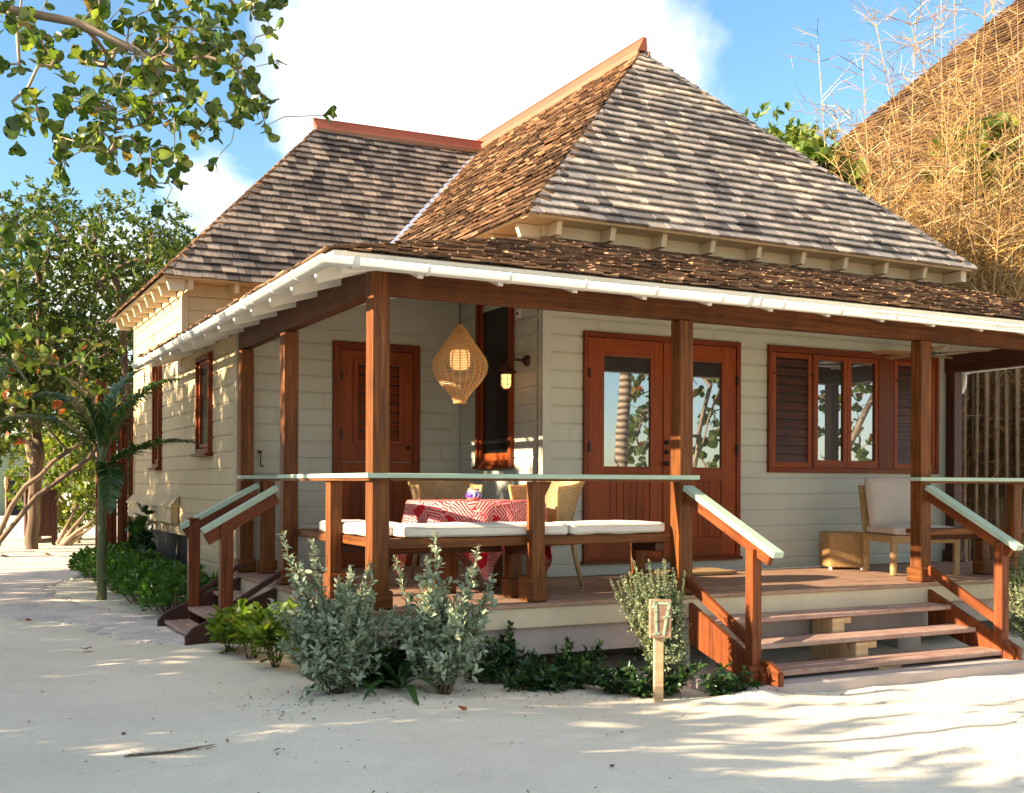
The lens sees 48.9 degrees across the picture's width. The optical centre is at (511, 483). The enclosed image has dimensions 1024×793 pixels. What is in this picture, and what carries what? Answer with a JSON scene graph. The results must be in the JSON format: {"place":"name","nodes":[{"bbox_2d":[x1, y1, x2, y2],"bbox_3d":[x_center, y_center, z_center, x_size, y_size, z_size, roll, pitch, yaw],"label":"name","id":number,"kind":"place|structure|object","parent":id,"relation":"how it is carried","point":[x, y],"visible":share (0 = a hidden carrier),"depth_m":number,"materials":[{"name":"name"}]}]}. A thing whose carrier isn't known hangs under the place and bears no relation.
{"place":"outdoors","nodes":[
{"label":"outdoors","id":0,"kind":"place"},
{"bbox_2d":[0,432,48,514],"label":"wall","id":1,"kind":"structure","parent":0,"point":[5,468],"depth_m":49.06,"materials":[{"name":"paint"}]},
{"bbox_2d":[7,477,27,514],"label":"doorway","id":2,"kind":"structure","parent":1,"relation":"in","point":[15,511],"depth_m":49.12,"materials":[{"name":"grey wood"}]},
{"bbox_2d":[0,545,186,645],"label":"path","id":3,"kind":"structure","parent":0,"point":[27,576],"depth_m":12.76,"materials":[{"name":"beige sand"}]},
{"bbox_2d":[0,349,34,398],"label":"palm tree","id":4,"kind":"object","parent":3,"relation":"on","point":[8,361],"visible":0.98,"depth_m":13.96,"materials":[{"name":"green plant"}]},
{"bbox_2d":[0,0,1014,483],"label":"sky","id":5,"kind":"structure","parent":0,"point":[463,69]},
{"bbox_2d":[0,492,1023,792],"bbox_3d":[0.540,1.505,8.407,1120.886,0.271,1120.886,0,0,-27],"label":"ground","id":6,"kind":"structure","parent":0,"point":[758,742],"depth_m":6.79,"materials":[{"name":"beige sand"}]},
{"bbox_2d":[4,477,7,529],"bbox_3d":[-14.829,0.574,32.990,0.110,1.600,0.105,0,0,-27],"label":"torch","id":7,"kind":"object","parent":6,"relation":"on","point":[5,482],"visible":0.67,"depth_m":32.97,"materials":[{"name":"brown wood"}]},
{"bbox_2d":[0,241,43,395],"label":"broadleaf tree","id":8,"kind":"object","parent":6,"relation":"on","point":[20,320],"visible":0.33,"depth_m":20.75,"materials":[{"name":"green plant"}]},
{"bbox_2d":[0,199,47,426],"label":"broadleaf tree","id":9,"kind":"object","parent":6,"relation":"on","point":[26,281],"visible":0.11,"depth_m":26.68,"materials":[{"name":"green plant"}]},
{"bbox_2d":[0,344,50,466],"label":"broadleaf tree","id":10,"kind":"object","parent":6,"relation":"on","point":[4,406],"visible":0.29,"depth_m":22.43,"materials":[{"name":"green plant"}]},
{"bbox_2d":[24,489,57,544],"bbox_3d":[-10.545,0.769,25.158,0.710,1.280,0.510,0,0,-27],"label":"cabinet","id":11,"kind":"object","parent":6,"relation":"on","point":[48,524],"visible":0.48,"depth_m":25.01,"materials":[{"name":"brown wood"}]},
{"bbox_2d":[3,428,94,538],"bbox_3d":[-10.932,0.133,27.896,3.236,3.372,2.931,0,0,6],"label":"bright shrub","id":12,"kind":"object","parent":6,"relation":"on","point":[62,521],"visible":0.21,"depth_m":27.31,"materials":[{"name":"green plant"}]},
{"bbox_2d":[0,327,108,535],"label":"leaning tree","id":13,"kind":"object","parent":6,"relation":"on","point":[45,354],"visible":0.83,"depth_m":18.61,"materials":[{"name":"green plant"}]},
{"bbox_2d":[0,380,124,545],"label":"leaning tree","id":14,"kind":"object","parent":6,"relation":"on","point":[55,482],"visible":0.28,"depth_m":17.97,"materials":[{"name":"beige plant"}]},
{"bbox_2d":[11,303,121,542],"bbox_3d":[-11.156,-1.338,26.093,3.142,5.666,3.667,0,0,26],"label":"old tree","id":15,"kind":"object","parent":6,"relation":"on","point":[27,444],"visible":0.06,"depth_m":25.93,"materials":[{"name":"plant"}]},
{"bbox_2d":[15,331,133,516],"bbox_3d":[-9.476,-1.135,25.748,3.520,5.066,3.119,0,0,-27],"label":"bright shrub","id":16,"kind":"object","parent":6,"relation":"on","point":[63,466],"visible":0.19,"depth_m":25.29,"materials":[{"name":"green plant"}]},
{"bbox_2d":[0,175,149,548],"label":"broadleaf tree","id":17,"kind":"object","parent":6,"relation":"on","point":[46,211],"visible":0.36,"depth_m":23.34,"materials":[{"name":"green plant"}]},
{"bbox_2d":[56,508,94,545],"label":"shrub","id":18,"kind":"object","parent":6,"relation":"on","point":[67,539],"visible":0.89,"depth_m":24.99,"materials":[{"name":"beige plant"}]},
{"bbox_2d":[75,526,80,542],"bbox_3d":[-10.021,1.191,26.000,0.140,0.400,0.140,0,0,-27],"label":"bollard","id":19,"kind":"object","parent":6,"relation":"on","point":[79,539],"visible":0.39,"depth_m":25.95,"materials":[{"name":"beige"}]},
{"bbox_2d":[0,201,158,535],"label":"broadleaf tree","id":20,"kind":"object","parent":6,"relation":"on","point":[51,296],"visible":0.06,"depth_m":28.88,"materials":[{"name":"green plant"}]},
{"bbox_2d":[3,578,160,644],"bbox_3d":[-4.892,1.413,13.230,7.264,0.068,3.417,0,0,43],"label":"path edging","id":21,"kind":"object","parent":6,"relation":"on","point":[62,620],"visible":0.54,"depth_m":11.65,"materials":[{"name":"stone"}]},
{"bbox_2d":[65,542,116,579],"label":"spoon leaf shrub","id":22,"kind":"object","parent":6,"relation":"on","point":[74,560],"visible":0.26,"depth_m":16.55,"materials":[{"name":"green plant"}]},
{"bbox_2d":[0,368,202,599],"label":"palm tree","id":23,"kind":"object","parent":6,"relation":"on","point":[110,482],"visible":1,"depth_m":13.56,"materials":[{"name":"green plant"}]},
{"bbox_2d":[78,545,129,587],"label":"spoon leaf shrub","id":24,"kind":"object","parent":6,"relation":"on","point":[85,565],"visible":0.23,"depth_m":15.16,"materials":[{"name":"green plant"}]},
{"bbox_2d":[85,540,129,561],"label":"spoon leaf shrub","id":25,"kind":"object","parent":6,"relation":"on","point":[109,547],"visible":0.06,"depth_m":16.06,"materials":[{"name":"green plant"}]},
{"bbox_2d":[20,184,198,466],"bbox_3d":[-7.719,-2.366,22.892,4.869,7.645,4.166,0,0,-27],"label":"broadleaf tree","id":26,"kind":"object","parent":6,"relation":"on","point":[152,244],"visible":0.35,"depth_m":22.21,"materials":[{"name":"green plant"}]},
{"bbox_2d":[95,380,133,546],"bbox_3d":[-6.503,-0.114,18.410,0.611,3.134,0.139,0,0,-27],"label":"pole screen","id":27,"kind":"object","parent":6,"relation":"on","point":[116,526],"visible":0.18,"depth_m":18.40,"materials":[{"name":"brown wood"}]},
{"bbox_2d":[91,548,147,591],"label":"spoon leaf shrub","id":28,"kind":"object","parent":6,"relation":"on","point":[112,562],"visible":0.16,"depth_m":14.60,"materials":[{"name":"green plant"}]},
{"bbox_2d":[106,548,171,595],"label":"spoon leaf shrub","id":29,"kind":"object","parent":6,"relation":"on","point":[150,554],"visible":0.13,"depth_m":14.02,"materials":[{"name":"green plant"}]},
{"bbox_2d":[123,502,159,556],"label":"shrub","id":30,"kind":"object","parent":6,"relation":"on","point":[139,537],"visible":0.69,"depth_m":15.34,"materials":[{"name":"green plant"}]},
{"bbox_2d":[90,218,194,408],"bbox_3d":[-7.433,-2.355,26.125,4.359,7.633,4.570,0,0,-27],"label":"broadleaf tree","id":31,"kind":"object","parent":6,"relation":"on","point":[129,337],"visible":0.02,"depth_m":25.42,"materials":[{"name":"green plant"}]},
{"bbox_2d":[104,558,186,602],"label":"spoon leaf shrub","id":32,"kind":"object","parent":6,"relation":"on","point":[119,576],"visible":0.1,"depth_m":13.32,"materials":[{"name":"green plant"}]},
{"bbox_2d":[118,556,207,611],"bbox_3d":[-3.944,1.141,12.720,1.013,0.648,1.253,0,0,-27],"label":"spoon leaf shrub","id":33,"kind":"object","parent":6,"relation":"on","point":[128,586],"visible":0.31,"depth_m":12.49,"materials":[{"name":"green plant"}]},
{"bbox_2d":[0,0,336,345],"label":"sea grape tree","id":34,"kind":"object","parent":6,"relation":"on","point":[190,55],"visible":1,"depth_m":5.21,"materials":[{"name":"green plant"}]},
{"bbox_2d":[124,744,214,756],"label":"dry twig","id":35,"kind":"object","parent":6,"relation":"on","point":[164,752],"visible":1,"depth_m":5.94,"materials":[{"name":"brown wood"}]},
{"bbox_2d":[133,563,217,615],"bbox_3d":[-3.516,1.152,12.047,1.002,0.630,1.280,0,0,-27],"label":"spoon leaf shrub","id":36,"kind":"object","parent":6,"relation":"on","point":[164,583],"visible":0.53,"depth_m":11.84,"materials":[{"name":"green plant"}]},
{"bbox_2d":[205,603,249,653],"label":"yellow green plant","id":37,"kind":"object","parent":6,"relation":"on","point":[217,626],"visible":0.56,"depth_m":9.37,"materials":[{"name":"green plant"}]},
{"bbox_2d":[221,598,281,658],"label":"yellow green plant","id":38,"kind":"object","parent":6,"relation":"on","point":[237,618],"visible":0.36,"depth_m":9.10,"materials":[{"name":"green plant"}]},
{"bbox_2d":[242,598,299,667],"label":"yellow green plant","id":39,"kind":"object","parent":6,"relation":"on","point":[261,624],"visible":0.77,"depth_m":8.60,"materials":[{"name":"green plant"}]},
{"bbox_2d":[274,612,317,660],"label":"yellow green plant","id":40,"kind":"object","parent":6,"relation":"on","point":[283,633],"visible":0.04,"depth_m":8.32,"materials":[{"name":"green plant"}]},
{"bbox_2d":[268,530,392,696],"bbox_3d":[-1.219,0.880,7.635,0.874,1.132,0.684,0,0,-27],"label":"silver buttonwood","id":41,"kind":"object","parent":6,"relation":"on","point":[336,648],"visible":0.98,"depth_m":7.55,"materials":[{"name":"green plant"}]},
{"bbox_2d":[298,673,390,699],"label":"spider lily","id":42,"kind":"object","parent":6,"relation":"on","point":[365,683],"visible":0.15,"depth_m":7.55,"materials":[{"name":"green plant"}]},
{"bbox_2d":[356,640,406,686],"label":"dark seedling","id":43,"kind":"object","parent":6,"relation":"on","point":[383,652],"visible":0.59,"depth_m":7.79,"materials":[{"name":"green plant"}]},
{"bbox_2d":[348,659,435,704],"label":"spider lily","id":44,"kind":"object","parent":6,"relation":"on","point":[400,681],"visible":0.89,"depth_m":7.62,"materials":[{"name":"green plant"}]},
{"bbox_2d":[369,612,420,682],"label":"dark seedling","id":45,"kind":"object","parent":6,"relation":"on","point":[402,653],"visible":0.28,"depth_m":7.86,"materials":[{"name":"green plant"}]},
{"bbox_2d":[379,530,499,694],"bbox_3d":[-0.480,0.891,7.849,0.638,1.135,0.787,0,0,33],"label":"silver buttonwood","id":46,"kind":"object","parent":6,"relation":"on","point":[442,650],"visible":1,"depth_m":7.75,"materials":[{"name":"green plant"}]},
{"bbox_2d":[463,650,523,683],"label":"dark seedling","id":47,"kind":"object","parent":6,"relation":"on","point":[492,675],"visible":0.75,"depth_m":8.29,"materials":[{"name":"green plant"}]},
{"bbox_2d":[478,620,536,674],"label":"dark seedling","id":48,"kind":"object","parent":6,"relation":"on","point":[510,644],"visible":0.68,"depth_m":8.52,"materials":[{"name":"green plant"}]},
{"bbox_2d":[18,638,1021,792],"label":"leaf litter","id":49,"kind":"object","parent":6,"relation":"on","point":[310,701],"visible":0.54,"depth_m":7.38,"materials":[{"name":"brown plant"}]},
{"bbox_2d":[500,654,573,691],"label":"dark seedling","id":50,"kind":"object","parent":6,"relation":"on","point":[522,679],"visible":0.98,"depth_m":8.15,"materials":[{"name":"green plant"}]},
{"bbox_2d":[517,636,608,681],"bbox_3d":[0.424,1.358,8.682,0.737,0.371,0.347,0,0,-27],"label":"dark seedling","id":51,"kind":"object","parent":6,"relation":"on","point":[579,663],"visible":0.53,"depth_m":8.70,"materials":[{"name":"green plant"}]},
{"bbox_2d":[105,37,1023,693],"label":"cottage","id":52,"kind":"structure","parent":6,"relation":"on","point":[715,301],"depth_m":11.81,"materials":[{"name":"paint"}]},
{"bbox_2d":[148,365,162,469],"bbox_3d":[-4.970,-0.999,15.700,0.102,1.625,0.550,0,0,-27],"label":"narrow window","id":53,"kind":"structure","parent":52,"relation":"in","point":[157,406],"depth_m":15.52,"materials":[{"name":"brown wood"}]},
{"bbox_2d":[191,352,213,456],"bbox_3d":[-3.584,-0.899,13.028,0.102,1.175,0.770,0,0,-27],"label":"narrow window","id":54,"kind":"structure","parent":52,"relation":"in","point":[204,374],"depth_m":13.09,"materials":[{"name":"brown wood"}]},
{"bbox_2d":[258,450,263,466],"bbox_3d":[-2.637,-0.262,11.813,0.056,0.172,0.040,0,0,-27],"label":"wall hook","id":55,"kind":"object","parent":52,"relation":"attached to","point":[260,451],"depth_m":11.80,"materials":[{"name":"black metal"}]},
{"bbox_2d":[319,519,399,536],"bbox_3d":[-1.198,0.358,9.159,0.391,0.113,1.271,0,0,-27],"label":"bench cushion","id":56,"kind":"object","parent":52,"relation":"on","point":[354,527],"visible":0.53,"depth_m":8.90,"materials":[{"name":"fabric"}]},
{"bbox_2d":[332,340,419,567],"bbox_3d":[-1.482,-0.313,12.403,1.014,2.468,0.082,0,0,-27],"label":"door","id":57,"kind":"structure","parent":52,"relation":"in","point":[349,357],"depth_m":12.34,"materials":[{"name":"brown wood"}]},
{"bbox_2d":[408,481,483,581],"bbox_3d":[-0.669,0.418,10.745,0.700,1.010,0.727,0,0,-27],"label":"wicker chair","id":58,"kind":"object","parent":52,"relation":"on","point":[420,490],"visible":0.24,"depth_m":10.95,"materials":[{"name":"wicker"}]},
{"bbox_2d":[432,303,487,403],"bbox_3d":[-0.472,-1.412,10.243,0.517,1.367,0.517,0,0,-27],"label":"pendant lamp","id":59,"kind":"object","parent":52,"relation":"hanging from","point":[459,359],"visible":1,"depth_m":10.15,"materials":[{"name":"brown wicker"}]},
{"bbox_2d":[431,553,521,592],"bbox_3d":[-0.319,0.538,9.852,1.200,0.770,1.200,0,0,-27],"label":"dining table","id":60,"kind":"object","parent":52,"relation":"on","point":[450,565],"visible":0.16,"depth_m":9.49,"materials":[{"name":"brown wood"}]},
{"bbox_2d":[394,499,551,581],"bbox_3d":[-0.321,0.473,9.846,1.305,0.657,1.312,0,0,44],"label":"tablecloth","id":61,"kind":"object","parent":60,"relation":"on","point":[452,510],"visible":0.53,"depth_m":9.31,"materials":[{"name":"red fabric"}]},
{"bbox_2d":[466,488,481,500],"bbox_3d":[-0.319,0.092,9.356,0.134,0.103,0.134,0,0,-27],"label":"pot","id":62,"kind":"object","parent":61,"relation":"on","point":[472,494],"visible":1,"depth_m":9.31,"materials":[{"name":"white ceramic"}]},
{"bbox_2d":[393,522,567,537],"bbox_3d":[-0.259,0.359,8.892,1.431,0.114,0.391,0,0,-27],"label":"bench cushion","id":63,"kind":"object","parent":52,"relation":"on","point":[448,529],"visible":0.78,"depth_m":8.67,"materials":[{"name":"fabric"}]},
{"bbox_2d":[472,304,514,468],"bbox_3d":[-0.198,-1.092,12.053,0.082,1.865,0.880,0,0,-27],"label":"tall window","id":64,"kind":"structure","parent":52,"relation":"in","point":[494,329],"depth_m":12.09,"materials":[{"name":"brown wood"}]},
{"bbox_2d":[495,355,529,390],"bbox_3d":[-0.013,-1.126,11.413,0.316,0.366,0.251,0,0,-27],"label":"wall lantern","id":65,"kind":"object","parent":52,"relation":"attached to","point":[505,370],"depth_m":11.37,"materials":[{"name":"brown metal"}]},
{"bbox_2d":[516,309,520,317],"bbox_3d":[0.063,-1.749,11.579,0.033,0.090,0.080,0,0,-27],"label":"wall socket","id":66,"kind":"object","parent":52,"relation":"attached to","point":[518,313],"depth_m":11.56,"materials":[{"name":"plastic"}]},
{"bbox_2d":[503,481,584,587],"bbox_3d":[0.332,0.421,10.078,0.761,1.010,0.712,0,0,-27],"label":"wicker chair","id":67,"kind":"object","parent":52,"relation":"on","point":[561,499],"visible":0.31,"depth_m":9.99,"materials":[{"name":"wicker"}]},
{"bbox_2d":[554,520,664,534],"bbox_3d":[0.797,0.364,9.440,0.941,0.112,0.391,0,0,-27],"label":"bench cushion","id":68,"kind":"object","parent":52,"relation":"on","point":[587,527],"visible":0.81,"depth_m":9.27,"materials":[{"name":"fabric"}]},
{"bbox_2d":[581,330,742,564],"bbox_3d":[1.609,-0.361,11.772,2.015,2.355,0.099,0,0,-27],"label":"double door","id":69,"kind":"structure","parent":52,"relation":"in","point":[626,424],"depth_m":11.71,"materials":[{"name":"brown wood"}]},
{"bbox_2d":[646,567,736,575],"bbox_3d":[1.845,0.906,11.584,0.822,0.056,0.481,0,0,-27],"label":"doormat","id":70,"kind":"object","parent":52,"relation":"on","point":[699,571],"visible":0.7,"depth_m":11.47,"materials":[{"name":"beige wicker"}]},
{"bbox_2d":[819,531,862,569],"bbox_3d":[3.640,0.733,12.426,0.400,0.409,0.400,0,0,0],"label":"side table","id":71,"kind":"object","parent":52,"relation":"on","point":[840,548],"visible":0.87,"depth_m":12.23,"materials":[{"name":"wicker"}]},
{"bbox_2d":[766,345,938,473],"bbox_3d":[3.989,-0.824,13.027,2.625,1.408,0.062,0,0,-27],"label":"window","id":72,"kind":"structure","parent":52,"relation":"in","point":[828,410],"depth_m":12.94,"materials":[{"name":"brown wood"}]},
{"bbox_2d":[858,476,959,575],"bbox_3d":[4.168,0.429,11.900,0.740,1.014,0.871,0,0,-7],"label":"lounge chair","id":73,"kind":"object","parent":52,"relation":"on","point":[885,508],"visible":0.57,"depth_m":11.98,"materials":[{"name":"fabric"}]},
{"bbox_2d":[871,345,989,359],"bbox_3d":[4.654,-1.763,12.754,1.273,0.690,1.224,0,0,-27],"label":"ceiling fan","id":74,"kind":"object","parent":52,"relation":"hanging from","point":[899,354],"visible":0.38,"depth_m":12.64,"materials":[{"name":"brown wood"}]},
{"bbox_2d":[530,660,614,692],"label":"dark seedling","id":75,"kind":"object","parent":6,"relation":"on","point":[578,682],"visible":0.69,"depth_m":8.34,"materials":[{"name":"green plant"}]},
{"bbox_2d":[581,659,652,694],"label":"dark seedling","id":76,"kind":"object","parent":6,"relation":"on","point":[603,677],"visible":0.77,"depth_m":8.23,"materials":[{"name":"green plant"}]},
{"bbox_2d":[610,558,691,681],"bbox_3d":[1.045,1.043,8.404,0.639,0.977,0.495,0,0,-11],"label":"silver buttonwood","id":77,"kind":"object","parent":6,"relation":"on","point":[674,657],"visible":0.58,"depth_m":8.35,"materials":[{"name":"green plant"}]},
{"bbox_2d":[649,599,670,702],"bbox_3d":[1.048,1.225,8.015,0.160,0.810,0.074,0,0,-10],"label":"number sign","id":78,"kind":"object","parent":6,"relation":"on","point":[659,620],"visible":0.92,"depth_m":7.99,"materials":[{"name":"beige wood"}]},
{"bbox_2d":[612,655,708,698],"bbox_3d":[1.055,1.418,8.230,0.747,0.346,0.357,0,0,-27],"label":"dark seedling","id":79,"kind":"object","parent":6,"relation":"on","point":[634,683],"visible":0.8,"depth_m":8.18,"materials":[{"name":"green plant"}]},
{"bbox_2d":[699,663,762,696],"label":"dark seedling","id":80,"kind":"object","parent":6,"relation":"on","point":[722,682],"visible":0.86,"depth_m":8.28,"materials":[{"name":"green plant"}]},
{"bbox_2d":[739,100,851,175],"bbox_3d":[4.770,-2.647,20.404,2.806,8.387,3.074,0,0,-27],"label":"feathery tree","id":81,"kind":"object","parent":6,"relation":"on","point":[793,133],"visible":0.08,"depth_m":20.01,"materials":[{"name":"green plant"}]},
{"bbox_2d":[787,137,879,197],"bbox_3d":[5.399,-2.265,19.777,2.673,7.632,1.935,0,0,-27],"label":"vine","id":82,"kind":"object","parent":6,"relation":"on","point":[813,149],"visible":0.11,"depth_m":19.33,"materials":[{"name":"green plant"}]},
{"bbox_2d":[779,8,1003,564],"bbox_3d":[5.967,-3.279,18.771,3.245,9.652,3.354,0,0,-27],"label":"dry bamboo","id":83,"kind":"object","parent":6,"relation":"on","point":[860,155],"visible":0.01,"depth_m":18.01,"materials":[{"name":"beige plant"}]},
{"bbox_2d":[799,0,1023,561],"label":"dry bamboo","id":84,"kind":"object","parent":6,"relation":"on","point":[959,154],"visible":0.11,"depth_m":18.08,"materials":[{"name":"beige plant"}]},
{"bbox_2d":[821,43,1023,564],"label":"dry bamboo","id":85,"kind":"object","parent":6,"relation":"on","point":[983,281],"visible":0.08,"depth_m":17.06,"materials":[{"name":"beige plant"}]},
{"bbox_2d":[829,0,1023,559],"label":"neighbour house","id":86,"kind":"structure","parent":6,"relation":"on","point":[1004,38],"depth_m":28.92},
{"bbox_2d":[867,0,1023,544],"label":"dry bamboo","id":87,"kind":"object","parent":6,"relation":"on","point":[1020,143],"visible":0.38,"depth_m":17.15,"materials":[{"name":"beige plant"}]},
{"bbox_2d":[876,367,1023,564],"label":"bamboo screen","id":88,"kind":"object","parent":6,"relation":"on","point":[996,419],"visible":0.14,"depth_m":16.27,"materials":[{"name":"brown wood"}]},
{"bbox_2d":[919,111,1023,556],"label":"vine","id":89,"kind":"object","parent":6,"relation":"on","point":[997,135],"visible":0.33,"depth_m":18.53,"materials":[{"name":"green plant"}]},
{"bbox_2d":[1009,549,1023,641],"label":"rosemary bush","id":90,"kind":"object","parent":6,"relation":"on","point":[1016,596],"visible":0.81,"depth_m":10.48,"materials":[{"name":"green plant"}]}
]}

